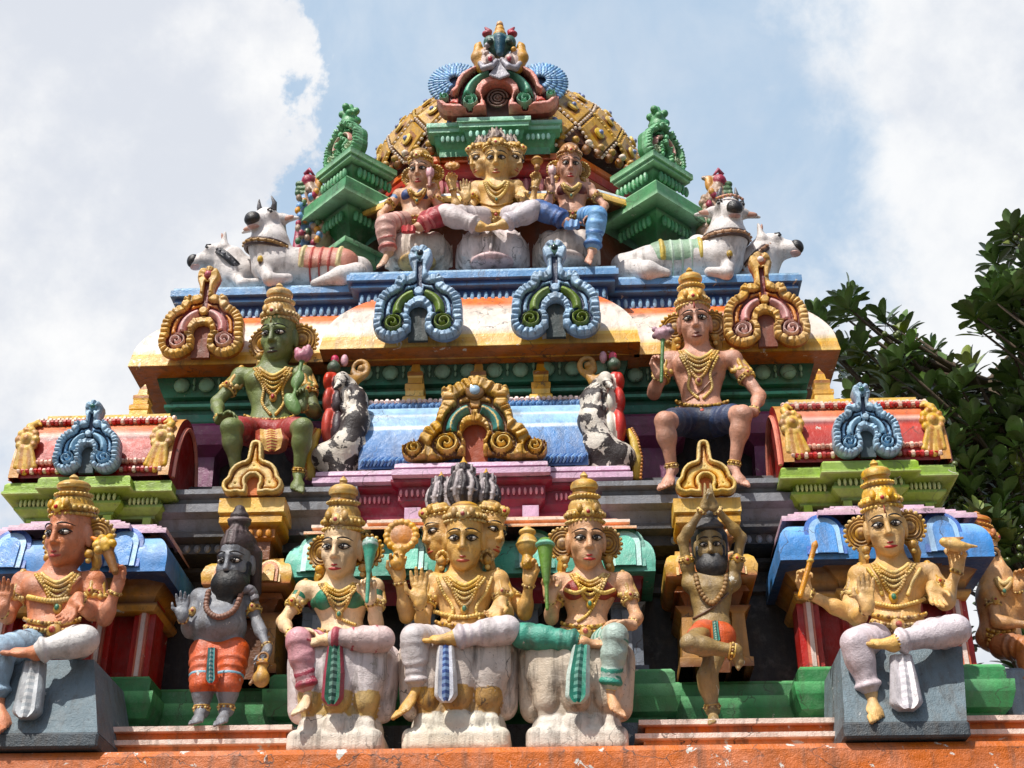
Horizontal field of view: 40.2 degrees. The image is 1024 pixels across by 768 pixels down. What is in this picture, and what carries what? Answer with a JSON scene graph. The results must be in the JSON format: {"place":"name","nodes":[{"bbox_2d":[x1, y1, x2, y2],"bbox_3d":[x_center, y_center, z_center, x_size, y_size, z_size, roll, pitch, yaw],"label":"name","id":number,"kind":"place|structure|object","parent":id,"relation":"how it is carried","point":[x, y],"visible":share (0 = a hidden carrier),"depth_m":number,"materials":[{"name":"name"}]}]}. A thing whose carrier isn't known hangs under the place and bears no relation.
{"place":"outdoors","nodes":[
{"label":"outdoors","id":0,"kind":"place"},
{"bbox_2d":[0,0,1023,667],"label":"sky","id":1,"kind":"structure","parent":0,"point":[885,138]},
{"label":"ground","id":2,"kind":"structure","parent":0,"visible":0},
{"bbox_2d":[0,62,1023,767],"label":"temple tower","id":3,"kind":"structure","parent":2,"relation":"on","point":[452,326],"depth_m":10.30,"materials":[{"name":"paint"}]},
{"bbox_2d":[0,659,128,753],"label":"grey block","id":4,"kind":"structure","parent":3,"relation":"on","point":[85,699],"depth_m":7.96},
{"bbox_2d":[0,474,126,733],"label":"seated four armed god statue","id":5,"kind":"object","parent":4,"relation":"on","point":[58,594],"visible":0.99,"depth_m":8.50,"materials":[{"name":"paint"}]},
{"bbox_2d":[90,534,118,574],"bbox_3d":[-2.491,1.046,8.543,0.207,0.264,0.102,-1,-30,2],"label":"torch flower","id":6,"kind":"object","parent":5,"relation":"attached to","point":[104,545],"visible":1,"depth_m":8.53,"materials":[{"name":"yellow paint"}]},
{"bbox_2d":[0,384,197,689],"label":"corner shrine","id":7,"kind":"object","parent":3,"relation":"on","point":[136,468],"visible":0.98,"depth_m":9.43,"materials":[{"name":"paint"}]},
{"bbox_2d":[171,505,272,726],"bbox_3d":[-1.760,1.442,8.651,0.619,1.494,0.428,-1,-30,2],"label":"standing sage statue","id":8,"kind":"object","parent":3,"relation":"on","point":[212,620],"visible":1,"depth_m":8.53,"materials":[{"name":"paint"}]},
{"bbox_2d":[249,652,269,687],"bbox_3d":[-1.501,1.711,8.381,0.100,0.221,0.107,-19,-35,29],"label":"water pot","id":9,"kind":"object","parent":8,"relation":"hanging from","point":[260,678],"visible":1,"depth_m":8.33,"materials":[{"name":"gold paint"}]},
{"bbox_2d":[187,232,263,286],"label":"cow statue","id":10,"kind":"object","parent":3,"relation":"on","point":[229,262],"visible":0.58,"depth_m":11.41,"materials":[{"name":"white paint"}]},
{"bbox_2d":[201,440,305,688],"bbox_3d":[-1.719,1.253,9.430,0.600,1.579,0.788,-1,-30,2],"label":"niche shrine","id":11,"kind":"object","parent":3,"relation":"on","point":[254,474],"visible":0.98,"depth_m":9.27,"materials":[{"name":"paint"}]},
{"bbox_2d":[210,283,322,493],"bbox_3d":[-1.788,0.038,10.105,0.844,1.870,0.585,-1,-30,2],"label":"seated guardian statue","id":12,"kind":"object","parent":3,"relation":"on","point":[270,422],"visible":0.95,"depth_m":10.15,"materials":[{"name":"paint"}]},
{"bbox_2d":[284,345,312,414],"bbox_3d":[-1.524,-0.022,9.964,0.178,0.576,0.102,-1,-30,2],"label":"lotus flower","id":13,"kind":"object","parent":12,"relation":"attached to","point":[303,355],"visible":1,"depth_m":9.94,"materials":[{"name":"green paint"}]},
{"bbox_2d":[242,196,372,286],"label":"cow statue","id":14,"kind":"object","parent":3,"relation":"on","point":[274,254],"visible":0.9,"depth_m":11.23,"materials":[{"name":"white paint"}]},
{"bbox_2d":[286,646,398,749],"bbox_3d":[-0.999,1.886,8.202,0.682,0.715,0.526,-1,-30,2],"label":"lotus pedestal","id":15,"kind":"object","parent":3,"relation":"on","point":[360,714],"visible":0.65,"depth_m":8.03,"materials":[{"name":"white paint"}]},
{"bbox_2d":[276,476,394,716],"bbox_3d":[-1.066,1.297,8.513,0.787,1.633,0.588,-1,-30,2],"label":"seated goddess statue","id":16,"kind":"object","parent":15,"relation":"on","point":[334,591],"visible":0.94,"depth_m":8.55,"materials":[{"name":"paint"}]},
{"bbox_2d":[362,537,377,602],"bbox_3d":[-0.871,1.134,8.499,0.101,0.424,0.100,-1,-30,2],"label":"flower bud","id":17,"kind":"object","parent":16,"relation":"attached to","point":[369,545],"visible":1,"depth_m":8.52,"materials":[{"name":"teal paint"}]},
{"bbox_2d":[295,103,396,270],"bbox_3d":[-1.376,-1.503,12.163,0.710,2.286,0.710,25,-38,-36],"label":"green aedicule","id":18,"kind":"object","parent":3,"relation":"on","point":[352,177],"visible":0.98,"depth_m":12.04,"materials":[{"name":"paint"}]},
{"bbox_2d":[293,168,332,247],"bbox_3d":[-1.737,-1.517,12.210,0.371,0.919,0.245,-1,-30,2],"label":"bird bracket","id":19,"kind":"object","parent":18,"relation":"attached to","point":[307,189],"visible":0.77,"depth_m":12.07,"materials":[{"name":"multicoloured paint"}]},
{"bbox_2d":[385,231,452,271],"bbox_3d":[-0.750,-1.021,11.267,0.512,0.370,0.452,16,-34,-26],"label":"lotus pedestal","id":20,"kind":"object","parent":3,"relation":"on","point":[437,244],"visible":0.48,"depth_m":11.13,"materials":[{"name":"white stone"}]},
{"bbox_2d":[375,148,446,268],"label":"seated goddess statue","id":21,"kind":"object","parent":20,"relation":"on","point":[416,197],"visible":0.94,"depth_m":11.44,"materials":[{"name":"paint"}]},
{"bbox_2d":[426,167,433,186],"bbox_3d":[-0.669,-1.686,11.412,0.068,0.190,0.069,-1,-30,2],"label":"flower bud","id":22,"kind":"object","parent":21,"relation":"attached to","point":[430,173],"visible":1,"depth_m":11.40,"materials":[{"name":"pink paint"}]},
{"bbox_2d":[398,631,519,748],"bbox_3d":[-0.310,1.862,8.180,0.745,0.735,0.544,-1,-30,2],"label":"lotus pedestal","id":23,"kind":"object","parent":3,"relation":"on","point":[480,710],"visible":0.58,"depth_m":7.99,"materials":[{"name":"white paint"}]},
{"bbox_2d":[386,457,539,719],"bbox_3d":[-0.304,1.210,8.556,0.952,1.864,0.715,-1,-30,2],"label":"seated many faced god statue","id":24,"kind":"object","parent":23,"relation":"on","point":[463,514],"visible":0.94,"depth_m":8.59,"materials":[{"name":"paint"}]},
{"bbox_2d":[383,519,419,569],"bbox_3d":[-0.690,1.001,8.706,0.231,0.340,0.089,-1,-30,2],"label":"gold disc","id":25,"kind":"object","parent":24,"relation":"attached to","point":[401,536],"visible":1,"depth_m":8.69,"materials":[{"name":"paint"}]},
{"bbox_2d":[516,526,536,569],"bbox_3d":[0.096,1.012,8.658,0.146,0.289,0.146,-1,-30,2],"label":"water pot","id":26,"kind":"object","parent":24,"relation":"on","point":[525,544],"visible":0.94,"depth_m":8.61,"materials":[{"name":"gold paint"}]},
{"bbox_2d":[285,351,655,668],"bbox_3d":[-0.261,0.862,9.792,2.427,2.618,1.020,-1,-30,2],"label":"barrel shrine","id":27,"kind":"object","parent":3,"relation":"on","point":[417,440],"visible":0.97,"depth_m":9.64,"materials":[{"name":"paint"}]},
{"bbox_2d":[455,229,529,269],"bbox_3d":[-0.158,-1.032,11.204,0.600,0.391,0.459,-1,-30,2],"label":"lotus pedestal","id":28,"kind":"object","parent":3,"relation":"on","point":[501,249],"visible":0.76,"depth_m":11.06,"materials":[{"name":"white paint"}]},
{"bbox_2d":[438,127,541,233],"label":"seated many faced god statue","id":29,"kind":"object","parent":28,"relation":"on","point":[496,159],"visible":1,"depth_m":11.49,"materials":[{"name":"paint"}]},
{"bbox_2d":[444,161,459,170],"bbox_3d":[-0.493,-1.796,11.535,0.130,0.088,0.059,-1,-30,2],"label":"gold disc","id":30,"kind":"object","parent":29,"relation":"attached to","point":[453,165],"visible":1,"depth_m":11.51,"materials":[{"name":"gold metal"}]},
{"bbox_2d":[531,156,542,170],"bbox_3d":[0.207,-1.816,11.510,0.102,0.140,0.102,-1,-30,2],"label":"gold ball","id":31,"kind":"object","parent":29,"relation":"attached to","point":[536,161],"visible":1,"depth_m":11.48,"materials":[{"name":"gold metal"}]},
{"bbox_2d":[471,21,528,79],"bbox_3d":[-0.109,-2.947,12.373,0.516,0.712,0.225,-1,-30,2],"label":"mask finial","id":32,"kind":"object","parent":3,"relation":"attached to","point":[499,44],"visible":1,"depth_m":12.30,"materials":[{"name":"multicoloured paint"}]},
{"bbox_2d":[532,227,600,267],"bbox_3d":[0.439,-1.033,11.212,0.512,0.370,0.452,16,-34,-26],"label":"lotus pedestal","id":33,"kind":"object","parent":3,"relation":"on","point":[573,242],"visible":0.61,"depth_m":11.07,"materials":[{"name":"white stone"}]},
{"bbox_2d":[535,142,608,264],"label":"seated goddess statue","id":34,"kind":"object","parent":3,"relation":"on","point":[571,191],"visible":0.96,"depth_m":11.40,"materials":[{"name":"paint"}]},
{"bbox_2d":[548,165,555,184],"bbox_3d":[0.327,-1.697,11.366,0.068,0.190,0.069,-1,-30,2],"label":"flower bud","id":35,"kind":"object","parent":34,"relation":"attached to","point":[551,170],"visible":1,"depth_m":11.35,"materials":[{"name":"pink paint"}]},
{"bbox_2d":[518,637,634,746],"bbox_3d":[0.374,1.859,8.145,0.709,0.705,0.526,-1,-30,2],"label":"lotus pedestal","id":36,"kind":"object","parent":3,"relation":"on","point":[552,714],"visible":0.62,"depth_m":7.97,"materials":[{"name":"white paint"}]},
{"bbox_2d":[512,471,643,717],"bbox_3d":[0.394,1.269,8.441,0.802,1.664,0.604,-1,-30,2],"label":"seated goddess statue","id":37,"kind":"object","parent":36,"relation":"on","point":[587,590],"visible":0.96,"depth_m":8.50,"materials":[{"name":"paint"}]},
{"bbox_2d":[535,537,554,610],"bbox_3d":[0.202,1.145,8.437,0.123,0.472,0.123,-1,-30,2],"label":"flower bud","id":38,"kind":"object","parent":37,"relation":"attached to","point":[544,546],"visible":1,"depth_m":8.45,"materials":[{"name":"green paint"}]},
{"bbox_2d":[605,105,705,249],"bbox_3d":[1.218,-1.502,12.027,0.710,2.148,0.710,25,-38,-36],"label":"green aedicule","id":39,"kind":"object","parent":3,"relation":"on","point":[653,178],"visible":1,"depth_m":11.90,"materials":[{"name":"paint"}]},
{"bbox_2d":[696,168,732,234],"bbox_3d":[1.738,-1.486,12.011,0.364,0.906,0.245,-1,-30,2],"label":"bird bracket","id":40,"kind":"object","parent":39,"relation":"attached to","point":[714,182],"visible":0.34,"depth_m":12.05,"materials":[{"name":"multicoloured paint"}]},
{"bbox_2d":[610,187,760,279],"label":"cow statue","id":41,"kind":"object","parent":3,"relation":"on","point":[717,249],"visible":0.88,"depth_m":11.10,"materials":[{"name":"white paint"}]},
{"bbox_2d":[647,267,765,490],"bbox_3d":[1.394,-0.039,9.983,0.853,1.936,0.584,-1,-30,2],"label":"seated guardian statue","id":42,"kind":"object","parent":3,"relation":"on","point":[697,366],"visible":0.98,"depth_m":10.03,"materials":[{"name":"paint"}]},
{"bbox_2d":[652,323,674,382],"bbox_3d":[1.084,-0.214,9.938,0.160,0.479,0.111,-1,-30,2],"label":"lotus flower","id":43,"kind":"object","parent":42,"relation":"attached to","point":[663,333],"visible":1,"depth_m":9.98,"materials":[{"name":"pink paint"}]},
{"bbox_2d":[660,440,757,681],"bbox_3d":[1.294,1.215,9.290,0.600,1.506,0.794,-1,-30,2],"label":"niche shrine","id":44,"kind":"object","parent":3,"relation":"on","point":[697,474],"visible":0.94,"depth_m":9.13,"materials":[{"name":"paint"}]},
{"bbox_2d":[677,483,746,725],"bbox_3d":[1.234,1.350,8.524,0.482,1.560,0.525,-1,-30,2],"label":"standing sage statue","id":45,"kind":"object","parent":3,"relation":"on","point":[710,586],"visible":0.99,"depth_m":8.60,"materials":[{"name":"paint"}]},
{"bbox_2d":[739,223,803,273],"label":"cow statue","id":46,"kind":"object","parent":3,"relation":"on","point":[777,248],"visible":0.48,"depth_m":11.23,"materials":[{"name":"white paint"}]},
{"bbox_2d":[765,369,994,668],"bbox_3d":[2.379,0.915,9.565,1.337,2.300,1.321,-1,-30,2],"label":"corner shrine","id":47,"kind":"object","parent":3,"relation":"on","point":[824,448],"visible":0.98,"depth_m":9.22,"materials":[{"name":"paint"}]},
{"bbox_2d":[824,646,970,742],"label":"grey block","id":48,"kind":"structure","parent":3,"relation":"on","point":[940,712],"depth_m":7.75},
{"bbox_2d":[795,460,971,723],"bbox_3d":[2.200,1.215,8.248,1.037,1.742,0.619,-1,-30,2],"label":"seated four armed god statue","id":49,"kind":"object","parent":48,"relation":"on","point":[889,587],"visible":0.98,"depth_m":8.29,"materials":[{"name":"paint"}]},
{"bbox_2d":[798,541,817,598],"bbox_3d":[1.753,1.097,8.281,0.153,0.355,0.043,-6,-31,11],"label":"stylus","id":50,"kind":"object","parent":49,"relation":"attached to","point":[814,547],"visible":1,"depth_m":8.27,"materials":[{"name":"gold paint"}]},
{"bbox_2d":[939,537,977,551],"bbox_3d":[2.657,0.955,8.325,0.214,0.094,0.069,-1,-30,2],"label":"palm leaf scroll","id":51,"kind":"object","parent":49,"relation":"attached to","point":[955,544],"visible":1,"depth_m":8.30,"materials":[{"name":"paint"}]},
{"bbox_2d":[1005,668,1023,714],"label":"grey block","id":52,"kind":"structure","parent":3,"relation":"on","point":[1017,707],"depth_m":8.83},
{"bbox_2d":[974,511,1023,678],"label":"side statue","id":53,"kind":"object","parent":52,"relation":"on","point":[999,597],"visible":0.81,"depth_m":9.29,"materials":[{"name":"paint"}]},
{"bbox_2d":[804,272,1023,667],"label":"tree","id":54,"kind":"object","parent":2,"relation":"on","point":[983,416],"visible":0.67,"depth_m":13.06,"materials":[{"name":"green plant"}]},
{"bbox_2d":[951,208,1023,366],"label":"tree","id":55,"kind":"object","parent":2,"relation":"on","point":[994,302],"visible":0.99,"depth_m":13.10,"materials":[{"name":"green plant"}]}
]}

